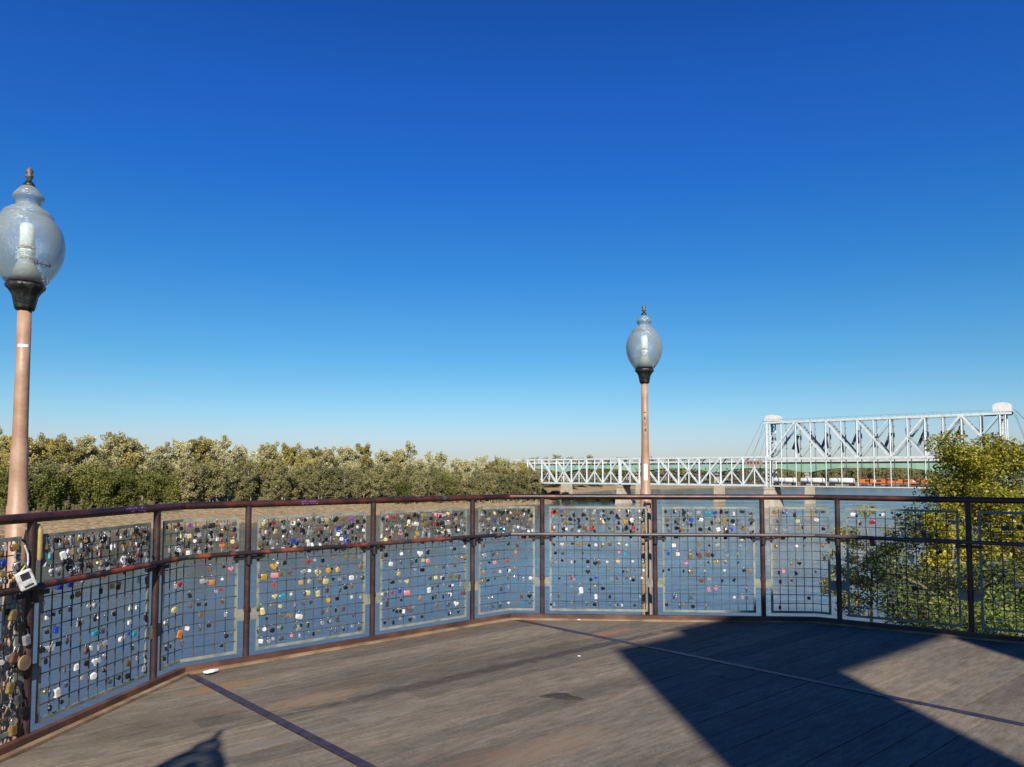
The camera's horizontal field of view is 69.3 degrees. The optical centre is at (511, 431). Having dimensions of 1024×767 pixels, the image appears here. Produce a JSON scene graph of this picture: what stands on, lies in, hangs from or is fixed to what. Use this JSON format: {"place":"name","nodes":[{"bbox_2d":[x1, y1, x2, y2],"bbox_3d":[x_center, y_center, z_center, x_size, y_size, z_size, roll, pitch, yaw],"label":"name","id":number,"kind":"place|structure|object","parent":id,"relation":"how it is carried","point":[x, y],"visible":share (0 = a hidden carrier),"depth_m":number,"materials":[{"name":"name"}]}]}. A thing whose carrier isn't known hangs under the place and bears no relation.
{"place":"outdoors","nodes":[
{"label":"outdoors","id":0,"kind":"place"},
{"bbox_2d":[0,483,1023,731],"bbox_3d":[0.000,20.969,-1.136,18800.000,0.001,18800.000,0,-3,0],"label":"river","id":1,"kind":"structure","parent":0,"point":[684,547],"depth_m":145.71,"materials":[{"name":"blue liquid"}]},
{"bbox_2d":[0,472,1023,537],"bbox_3d":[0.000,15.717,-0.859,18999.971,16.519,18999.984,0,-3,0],"label":"ground","id":2,"kind":"structure","parent":0,"point":[81,524],"depth_m":352.74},
{"bbox_2d":[0,467,35,509],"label":"tree","id":3,"kind":"object","parent":2,"relation":"on","point":[4,479],"visible":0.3,"depth_m":281.71,"materials":[{"name":"green plant"}]},
{"bbox_2d":[0,435,39,474],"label":"tree","id":4,"kind":"object","parent":2,"relation":"on","point":[8,442],"visible":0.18,"depth_m":311.68,"materials":[{"name":"green plant"}]},
{"bbox_2d":[28,438,47,504],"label":"tree","id":5,"kind":"object","parent":2,"relation":"on","point":[38,450],"visible":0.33,"depth_m":321.35,"materials":[{"name":"green plant"}]},
{"bbox_2d":[28,458,58,505],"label":"tree","id":6,"kind":"object","parent":2,"relation":"on","point":[36,471],"visible":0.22,"depth_m":303.08,"materials":[{"name":"green plant"}]},
{"bbox_2d":[28,464,71,510],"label":"tree","id":7,"kind":"object","parent":2,"relation":"on","point":[48,488],"visible":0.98,"depth_m":290.50,"materials":[{"name":"green plant"}]},
{"bbox_2d":[33,432,69,464],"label":"tree","id":8,"kind":"object","parent":2,"relation":"on","point":[52,447],"visible":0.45,"depth_m":324.78,"materials":[{"name":"green plant"}]},
{"bbox_2d":[50,434,80,502],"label":"tree","id":9,"kind":"object","parent":2,"relation":"on","point":[72,457],"visible":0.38,"depth_m":326.07,"materials":[{"name":"green plant"}]},
{"bbox_2d":[57,462,75,506],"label":"tree","id":10,"kind":"object","parent":2,"relation":"on","point":[67,468],"visible":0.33,"depth_m":302.23,"materials":[{"name":"green plant"}]},
{"bbox_2d":[65,464,100,508],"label":"tree","id":11,"kind":"object","parent":2,"relation":"on","point":[80,482],"visible":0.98,"depth_m":302.82,"materials":[{"name":"green plant"}]},
{"bbox_2d":[70,434,98,467],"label":"tree","id":12,"kind":"object","parent":2,"relation":"on","point":[87,446],"visible":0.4,"depth_m":331.93,"materials":[{"name":"green plant"}]},
{"bbox_2d":[91,450,112,491],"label":"tree","id":13,"kind":"object","parent":2,"relation":"on","point":[104,460],"visible":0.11,"depth_m":321.29,"materials":[{"name":"green plant"}]},
{"bbox_2d":[91,463,123,507],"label":"tree","id":14,"kind":"object","parent":2,"relation":"on","point":[108,481],"visible":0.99,"depth_m":304.80,"materials":[{"name":"green plant"}]},
{"bbox_2d":[98,430,134,470],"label":"tree","id":15,"kind":"object","parent":2,"relation":"on","point":[115,451],"visible":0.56,"depth_m":341.77,"materials":[{"name":"green plant"}]},
{"bbox_2d":[106,432,142,478],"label":"tree","id":16,"kind":"object","parent":2,"relation":"on","point":[128,458],"visible":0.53,"depth_m":344.56,"materials":[{"name":"green plant"}]},
{"bbox_2d":[113,467,139,505],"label":"tree","id":17,"kind":"object","parent":2,"relation":"on","point":[125,473],"visible":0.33,"depth_m":315.33,"materials":[{"name":"green plant"}]},
{"bbox_2d":[112,473,144,506],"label":"tree","id":18,"kind":"object","parent":2,"relation":"on","point":[124,492],"visible":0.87,"depth_m":310.79,"materials":[{"name":"green plant"}]},
{"bbox_2d":[134,440,156,498],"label":"tree","id":19,"kind":"object","parent":2,"relation":"on","point":[142,449],"visible":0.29,"depth_m":353.44,"materials":[{"name":"green plant"}]},
{"bbox_2d":[136,471,162,504],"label":"tree","id":20,"kind":"object","parent":2,"relation":"on","point":[150,480],"visible":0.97,"depth_m":317.92,"materials":[{"name":"green plant"}]},
{"bbox_2d":[136,458,162,494],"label":"tree","id":21,"kind":"object","parent":2,"relation":"on","point":[155,468],"visible":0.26,"depth_m":334.42,"materials":[{"name":"green plant"}]},
{"bbox_2d":[149,441,177,474],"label":"tree","id":22,"kind":"object","parent":2,"relation":"on","point":[160,451],"visible":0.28,"depth_m":358.07,"materials":[{"name":"green plant"}]},
{"bbox_2d":[157,458,175,502],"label":"tree","id":23,"kind":"object","parent":2,"relation":"on","point":[166,466],"visible":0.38,"depth_m":343.70,"materials":[{"name":"green plant"}]},
{"bbox_2d":[155,471,178,503],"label":"tree","id":24,"kind":"object","parent":2,"relation":"on","point":[168,492],"visible":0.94,"depth_m":325.51,"materials":[{"name":"green plant"}]},
{"bbox_2d":[171,438,192,500],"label":"tree","id":25,"kind":"object","parent":2,"relation":"on","point":[182,447],"visible":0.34,"depth_m":361.80,"materials":[{"name":"green plant"}]},
{"bbox_2d":[170,458,198,501],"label":"tree","id":26,"kind":"object","parent":2,"relation":"on","point":[190,483],"visible":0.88,"depth_m":330.13,"materials":[{"name":"green plant"}]},
{"bbox_2d":[181,461,210,501],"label":"tree","id":27,"kind":"object","parent":2,"relation":"on","point":[202,471],"visible":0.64,"depth_m":339.20,"materials":[{"name":"green plant"}]},
{"bbox_2d":[184,435,213,498],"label":"tree","id":28,"kind":"object","parent":2,"relation":"on","point":[199,448],"visible":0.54,"depth_m":369.23,"materials":[{"name":"green plant"}]},
{"bbox_2d":[201,460,227,501],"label":"tree","id":29,"kind":"object","parent":2,"relation":"on","point":[214,484],"visible":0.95,"depth_m":344.67,"materials":[{"name":"green plant"}]},
{"bbox_2d":[211,434,240,498],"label":"tree","id":30,"kind":"object","parent":2,"relation":"on","point":[225,444],"visible":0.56,"depth_m":384.01,"materials":[{"name":"green plant"}]},
{"bbox_2d":[215,468,236,500],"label":"tree","id":31,"kind":"object","parent":2,"relation":"on","point":[228,485],"visible":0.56,"depth_m":355.61,"materials":[{"name":"green plant"}]},
{"bbox_2d":[230,470,246,496],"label":"tree","id":32,"kind":"object","parent":2,"relation":"on","point":[238,486],"visible":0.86,"depth_m":361.80,"materials":[{"name":"green plant"}]},
{"bbox_2d":[229,455,251,499],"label":"tree","id":33,"kind":"object","parent":2,"relation":"on","point":[242,462],"visible":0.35,"depth_m":368.77,"materials":[{"name":"green plant"}]},
{"bbox_2d":[239,459,258,500],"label":"tree","id":34,"kind":"object","parent":2,"relation":"on","point":[250,481],"visible":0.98,"depth_m":363.65,"materials":[{"name":"green plant"}]},
{"bbox_2d":[251,462,265,500],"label":"tree","id":35,"kind":"object","parent":2,"relation":"on","point":[260,484],"visible":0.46,"depth_m":373.57,"materials":[{"name":"green plant"}]},
{"bbox_2d":[31,446,502,490],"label":"woodland","id":36,"kind":"object","parent":2,"relation":"on","point":[340,461],"visible":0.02,"depth_m":442.96,"materials":[{"name":"green plant"}]},
{"bbox_2d":[259,459,276,485],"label":"tree","id":37,"kind":"object","parent":2,"relation":"on","point":[264,467],"visible":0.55,"depth_m":382.76,"materials":[{"name":"green plant"}]},
{"bbox_2d":[255,440,282,476],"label":"tree","id":38,"kind":"object","parent":2,"relation":"on","point":[266,454],"visible":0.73,"depth_m":393.30,"materials":[{"name":"green plant"}]},
{"bbox_2d":[0,495,539,514],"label":"scrub","id":39,"kind":"object","parent":2,"relation":"on","point":[151,502],"visible":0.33,"depth_m":311.34,"materials":[{"name":"green plant"}]},
{"bbox_2d":[261,469,282,499],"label":"tree","id":40,"kind":"object","parent":2,"relation":"on","point":[270,484],"visible":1,"depth_m":366.99,"materials":[{"name":"green plant"}]},
{"bbox_2d":[274,463,295,499],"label":"tree","id":41,"kind":"object","parent":2,"relation":"on","point":[285,486],"visible":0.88,"depth_m":370.73,"materials":[{"name":"green plant"}]},
{"bbox_2d":[281,442,304,470],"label":"tree","id":42,"kind":"object","parent":2,"relation":"on","point":[291,457],"visible":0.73,"depth_m":406.85,"materials":[{"name":"green plant"}]},
{"bbox_2d":[288,469,302,498],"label":"tree","id":43,"kind":"object","parent":2,"relation":"on","point":[296,484],"visible":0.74,"depth_m":380.73,"materials":[{"name":"green plant"}]},
{"bbox_2d":[296,463,315,498],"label":"tree","id":44,"kind":"object","parent":2,"relation":"on","point":[309,467],"visible":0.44,"depth_m":390.49,"materials":[{"name":"green plant"}]},
{"bbox_2d":[302,472,318,498],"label":"tree","id":45,"kind":"object","parent":2,"relation":"on","point":[310,485],"visible":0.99,"depth_m":386.64,"materials":[{"name":"green plant"}]},
{"bbox_2d":[304,446,324,462],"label":"tree","id":46,"kind":"object","parent":2,"relation":"on","point":[313,453],"visible":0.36,"depth_m":418.27,"materials":[{"name":"green plant"}]},
{"bbox_2d":[313,459,331,498],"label":"tree","id":47,"kind":"object","parent":2,"relation":"on","point":[322,484],"visible":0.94,"depth_m":393.50,"materials":[{"name":"green plant"}]},
{"bbox_2d":[317,446,338,496],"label":"tree","id":48,"kind":"object","parent":2,"relation":"on","point":[327,456],"visible":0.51,"depth_m":420.68,"materials":[{"name":"green plant"}]},
{"bbox_2d":[328,467,351,497],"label":"tree","id":49,"kind":"object","parent":2,"relation":"on","point":[338,478],"visible":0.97,"depth_m":397.30,"materials":[{"name":"green plant"}]},
{"bbox_2d":[332,445,353,486],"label":"tree","id":50,"kind":"object","parent":2,"relation":"on","point":[344,454],"visible":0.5,"depth_m":425.83,"materials":[{"name":"green plant"}]},
{"bbox_2d":[344,466,364,497],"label":"tree","id":51,"kind":"object","parent":2,"relation":"on","point":[354,478],"visible":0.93,"depth_m":403.66,"materials":[{"name":"green plant"}]},
{"bbox_2d":[348,446,363,496],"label":"tree","id":52,"kind":"object","parent":2,"relation":"on","point":[353,453],"visible":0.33,"depth_m":432.10,"materials":[{"name":"green plant"}]},
{"bbox_2d":[358,473,369,497],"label":"tree","id":53,"kind":"object","parent":2,"relation":"on","point":[364,477],"visible":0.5,"depth_m":408.93,"materials":[{"name":"green plant"}]},
{"bbox_2d":[354,442,374,473],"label":"tree","id":54,"kind":"object","parent":2,"relation":"on","point":[365,452],"visible":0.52,"depth_m":439.39,"materials":[{"name":"green plant"}]},
{"bbox_2d":[364,469,382,497],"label":"tree","id":55,"kind":"object","parent":2,"relation":"on","point":[374,485],"visible":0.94,"depth_m":415.05,"materials":[{"name":"green plant"}]},
{"bbox_2d":[366,463,384,494],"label":"tree","id":56,"kind":"object","parent":2,"relation":"on","point":[378,469],"visible":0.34,"depth_m":426.49,"materials":[{"name":"green plant"}]},
{"bbox_2d":[374,448,392,496],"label":"tree","id":57,"kind":"object","parent":2,"relation":"on","point":[382,455],"visible":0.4,"depth_m":438.33,"materials":[{"name":"green plant"}]},
{"bbox_2d":[381,463,399,496],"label":"tree","id":58,"kind":"object","parent":2,"relation":"on","point":[390,484],"visible":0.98,"depth_m":417.51,"materials":[{"name":"green plant"}]},
{"bbox_2d":[392,449,405,478],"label":"tree","id":59,"kind":"object","parent":2,"relation":"on","point":[401,452],"visible":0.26,"depth_m":459.32,"materials":[{"name":"green plant"}]},
{"bbox_2d":[392,478,415,503],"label":"tree","id":60,"kind":"object","parent":2,"relation":"on","point":[402,486],"visible":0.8,"depth_m":419.09,"materials":[{"name":"green plant"}]},
{"bbox_2d":[400,465,419,493],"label":"tree","id":61,"kind":"object","parent":2,"relation":"on","point":[410,469],"visible":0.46,"depth_m":435.60,"materials":[{"name":"green plant"}]},
{"bbox_2d":[399,440,423,472],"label":"tree","id":62,"kind":"object","parent":2,"relation":"on","point":[409,460],"visible":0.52,"depth_m":464.81,"materials":[{"name":"green plant"}]},
{"bbox_2d":[407,470,424,503],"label":"tree","id":63,"kind":"object","parent":2,"relation":"on","point":[416,480],"visible":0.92,"depth_m":426.95,"materials":[{"name":"green plant"}]},
{"bbox_2d":[419,451,436,495],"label":"tree","id":64,"kind":"object","parent":2,"relation":"on","point":[425,467],"visible":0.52,"depth_m":468.41,"materials":[{"name":"green plant"}]},
{"bbox_2d":[424,463,438,495],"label":"tree","id":65,"kind":"object","parent":2,"relation":"on","point":[430,473],"visible":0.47,"depth_m":453.65,"materials":[{"name":"green plant"}]},
{"bbox_2d":[428,474,445,502],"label":"tree","id":66,"kind":"object","parent":2,"relation":"on","point":[437,486],"visible":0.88,"depth_m":436.96,"materials":[{"name":"green plant"}]},
{"bbox_2d":[429,451,450,477],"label":"tree","id":67,"kind":"object","parent":2,"relation":"on","point":[439,457],"visible":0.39,"depth_m":473.12,"materials":[{"name":"green plant"}]},
{"bbox_2d":[431,470,457,501],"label":"tree","id":68,"kind":"object","parent":2,"relation":"on","point":[449,485],"visible":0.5,"depth_m":444.29,"materials":[{"name":"green plant"}]},
{"bbox_2d":[449,470,464,494],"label":"tree","id":69,"kind":"object","parent":2,"relation":"on","point":[454,474],"visible":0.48,"depth_m":467.35,"materials":[{"name":"green plant"}]},
{"bbox_2d":[454,459,471,489],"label":"tree","id":70,"kind":"object","parent":2,"relation":"on","point":[461,468],"visible":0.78,"depth_m":471.78,"materials":[{"name":"green plant"}]},
{"bbox_2d":[465,475,478,494],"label":"tree","id":71,"kind":"object","parent":2,"relation":"on","point":[472,487],"visible":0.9,"depth_m":456.16,"materials":[{"name":"green plant"}]},
{"bbox_2d":[470,455,488,474],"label":"tree","id":72,"kind":"object","parent":2,"relation":"on","point":[474,463],"visible":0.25,"depth_m":481.80,"materials":[{"name":"green plant"}]},
{"bbox_2d":[473,474,488,501],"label":"tree","id":73,"kind":"object","parent":2,"relation":"on","point":[481,480],"visible":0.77,"depth_m":461.98,"materials":[{"name":"green plant"}]},
{"bbox_2d":[485,470,498,501],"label":"tree","id":74,"kind":"object","parent":2,"relation":"on","point":[491,478],"visible":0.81,"depth_m":467.89,"materials":[{"name":"green plant"}]},
{"bbox_2d":[485,466,504,500],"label":"tree","id":75,"kind":"object","parent":2,"relation":"on","point":[499,487],"visible":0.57,"depth_m":473.56,"materials":[{"name":"green plant"}]},
{"bbox_2d":[500,472,515,500],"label":"tree","id":76,"kind":"object","parent":2,"relation":"on","point":[508,482],"visible":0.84,"depth_m":476.19,"materials":[{"name":"green plant"}]},
{"bbox_2d":[503,459,518,473],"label":"tree","id":77,"kind":"object","parent":2,"relation":"on","point":[513,468],"visible":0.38,"depth_m":499.82,"materials":[{"name":"green plant"}]},
{"bbox_2d":[0,618,1023,766],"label":"deck","id":78,"kind":"structure","parent":2,"relation":"on","point":[704,693],"depth_m":5.26,"materials":[{"name":"wood"}]},
{"bbox_2d":[0,167,65,744],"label":"street lamp","id":79,"kind":"object","parent":78,"relation":"on","point":[26,283],"visible":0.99,"depth_m":4.73,"materials":[{"name":"metal"}]},
{"bbox_2d":[0,494,1023,755],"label":"railing","id":80,"kind":"object","parent":78,"relation":"on","point":[156,566],"visible":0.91,"depth_m":7.28,"materials":[{"name":"metal"}]},
{"bbox_2d":[5,675,14,693],"bbox_3d":[-2.967,1.497,4.387,0.024,0.109,0.045,0,-15,9],"label":"padlock","id":81,"kind":"object","parent":80,"relation":"attached to","point":[10,686],"visible":1,"depth_m":4.37,"materials":[{"name":"gold metal"}]},
{"bbox_2d":[18,655,30,670],"bbox_3d":[-2.935,1.393,4.461,0.012,0.088,0.090,0,-3,9],"label":"wooden tag","id":82,"kind":"object","parent":80,"relation":"hanging from","point":[24,662],"visible":1,"depth_m":4.45,"materials":[{"name":"brown wood"}]},
{"bbox_2d":[13,560,36,591],"bbox_3d":[-2.907,0.856,4.412,0.039,0.178,0.092,-2,18,37],"label":"padlock","id":83,"kind":"object","parent":80,"relation":"attached to","point":[25,579],"visible":1,"depth_m":4.40,"materials":[{"name":"white metal"}]},
{"bbox_2d":[36,524,42,559],"bbox_3d":[-2.962,0.689,4.623,0.062,0.225,0.062,0,-3,0],"label":"sleeve","id":84,"kind":"object","parent":80,"relation":"attached to","point":[39,552],"visible":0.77,"depth_m":4.61,"materials":[{"name":"gold plastic"}]},
{"bbox_2d":[0,507,1023,712],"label":"padlocks","id":85,"kind":"object","parent":80,"relation":"attached to","point":[232,541],"visible":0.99,"depth_m":7.36,"materials":[{"name":"metal"}]},
{"bbox_2d":[626,305,662,614],"bbox_3d":[1.559,0.583,8.723,0.429,4.200,0.478,-3,-4,41],"label":"street lamp","id":86,"kind":"object","parent":80,"relation":"attached to","point":[644,369],"visible":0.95,"depth_m":8.74,"materials":[{"name":"metal"}]},
{"bbox_2d":[539,693,583,698],"bbox_3d":[0.371,1.940,5.435,0.321,0.008,0.121,-1,-3,17],"label":"dead leaf","id":87,"kind":"object","parent":78,"relation":"on","point":[561,695],"visible":1,"depth_m":5.41,"materials":[{"name":"brown plant"}]},
{"bbox_2d":[514,474,529,493],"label":"tree","id":88,"kind":"object","parent":2,"relation":"on","point":[521,484],"visible":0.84,"depth_m":482.71,"materials":[{"name":"green plant"}]},
{"bbox_2d":[523,469,541,501],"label":"tree","id":89,"kind":"object","parent":2,"relation":"on","point":[534,485],"visible":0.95,"depth_m":485.99,"materials":[{"name":"green plant"}]},
{"bbox_2d":[526,488,635,502],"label":"brush","id":90,"kind":"object","parent":2,"relation":"on","point":[543,490],"visible":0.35,"depth_m":522.33,"materials":[{"name":"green plant"}]},
{"bbox_2d":[524,453,950,486],"bbox_3d":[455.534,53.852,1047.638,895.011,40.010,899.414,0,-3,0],"label":"woodland","id":91,"kind":"object","parent":2,"relation":"on","point":[884,473],"visible":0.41,"depth_m":1099.22,"materials":[{"name":"green plant"}]},
{"bbox_2d":[466,459,1018,506],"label":"girder bridge","id":92,"kind":"structure","parent":2,"relation":"on","point":[883,463],"depth_m":493.00,"materials":[{"name":"metal"}]},
{"bbox_2d":[514,402,1023,507],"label":"truss bridge","id":93,"kind":"structure","parent":2,"relation":"on","point":[1003,409],"depth_m":425.37,"materials":[{"name":"paint"}]},
{"bbox_2d":[773,477,797,484],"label":"tank car","id":94,"kind":"object","parent":93,"relation":"on","point":[785,480],"visible":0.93,"depth_m":426.13,"materials":[{"name":"metal"}]},
{"bbox_2d":[799,477,825,485],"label":"tank car","id":95,"kind":"object","parent":93,"relation":"on","point":[819,481],"visible":1,"depth_m":416.38,"materials":[{"name":"white metal"}]},
{"bbox_2d":[828,477,854,485],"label":"tank car","id":96,"kind":"object","parent":93,"relation":"on","point":[834,481],"visible":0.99,"depth_m":407.19,"materials":[{"name":"white metal"}]},
{"bbox_2d":[858,478,895,485],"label":"locomotive","id":97,"kind":"object","parent":93,"relation":"on","point":[864,481],"visible":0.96,"depth_m":396.67,"materials":[{"name":"orange metal"}]},
{"bbox_2d":[896,478,931,486],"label":"locomotive","id":98,"kind":"object","parent":93,"relation":"on","point":[912,482],"visible":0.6,"depth_m":386.15,"materials":[{"name":"orange metal"}]},
{"bbox_2d":[819,504,923,623],"bbox_3d":[21.024,13.429,43.837,5.618,18.380,6.210,1,-3,-22],"label":"tree","id":99,"kind":"object","parent":2,"relation":"on","point":[864,564],"visible":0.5,"depth_m":43.55,"materials":[{"name":"green plant"}]},
{"bbox_2d":[853,545,1023,634],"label":"tree","id":100,"kind":"object","parent":2,"relation":"on","point":[987,576],"visible":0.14,"depth_m":26.92,"materials":[{"name":"green plant"}]},
{"bbox_2d":[882,443,1023,625],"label":"tree","id":101,"kind":"object","parent":2,"relation":"on","point":[1010,480],"visible":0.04,"depth_m":41.33,"materials":[{"name":"green plant"}]},
{"bbox_2d":[908,504,999,620],"bbox_3d":[19.109,11.508,31.519,4.092,16.828,4.101,0,-3,0],"label":"tree","id":102,"kind":"object","parent":2,"relation":"on","point":[941,533],"visible":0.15,"depth_m":31.74,"materials":[{"name":"green plant"}]},
{"bbox_2d":[909,430,1023,625],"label":"tree","id":103,"kind":"object","parent":2,"relation":"on","point":[970,461],"visible":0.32,"depth_m":33.81,"materials":[{"name":"green plant"}]},
{"bbox_2d":[924,584,1023,636],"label":"tree","id":104,"kind":"object","parent":2,"relation":"on","point":[998,614],"visible":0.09,"depth_m":21.35,"materials":[{"name":"green plant"}]},
{"bbox_2d":[929,589,1021,635],"bbox_3d":[17.433,10.873,22.761,8.703,14.109,7.844,0,-3,0],"label":"tree","id":105,"kind":"object","parent":2,"relation":"on","point":[956,609],"visible":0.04,"depth_m":24.87,"materials":[{"name":"green plant"}]},
{"bbox_2d":[0,0,1023,471],"label":"sky","id":106,"kind":"structure","parent":0,"point":[448,227],"materials":[{"name":"blue"}]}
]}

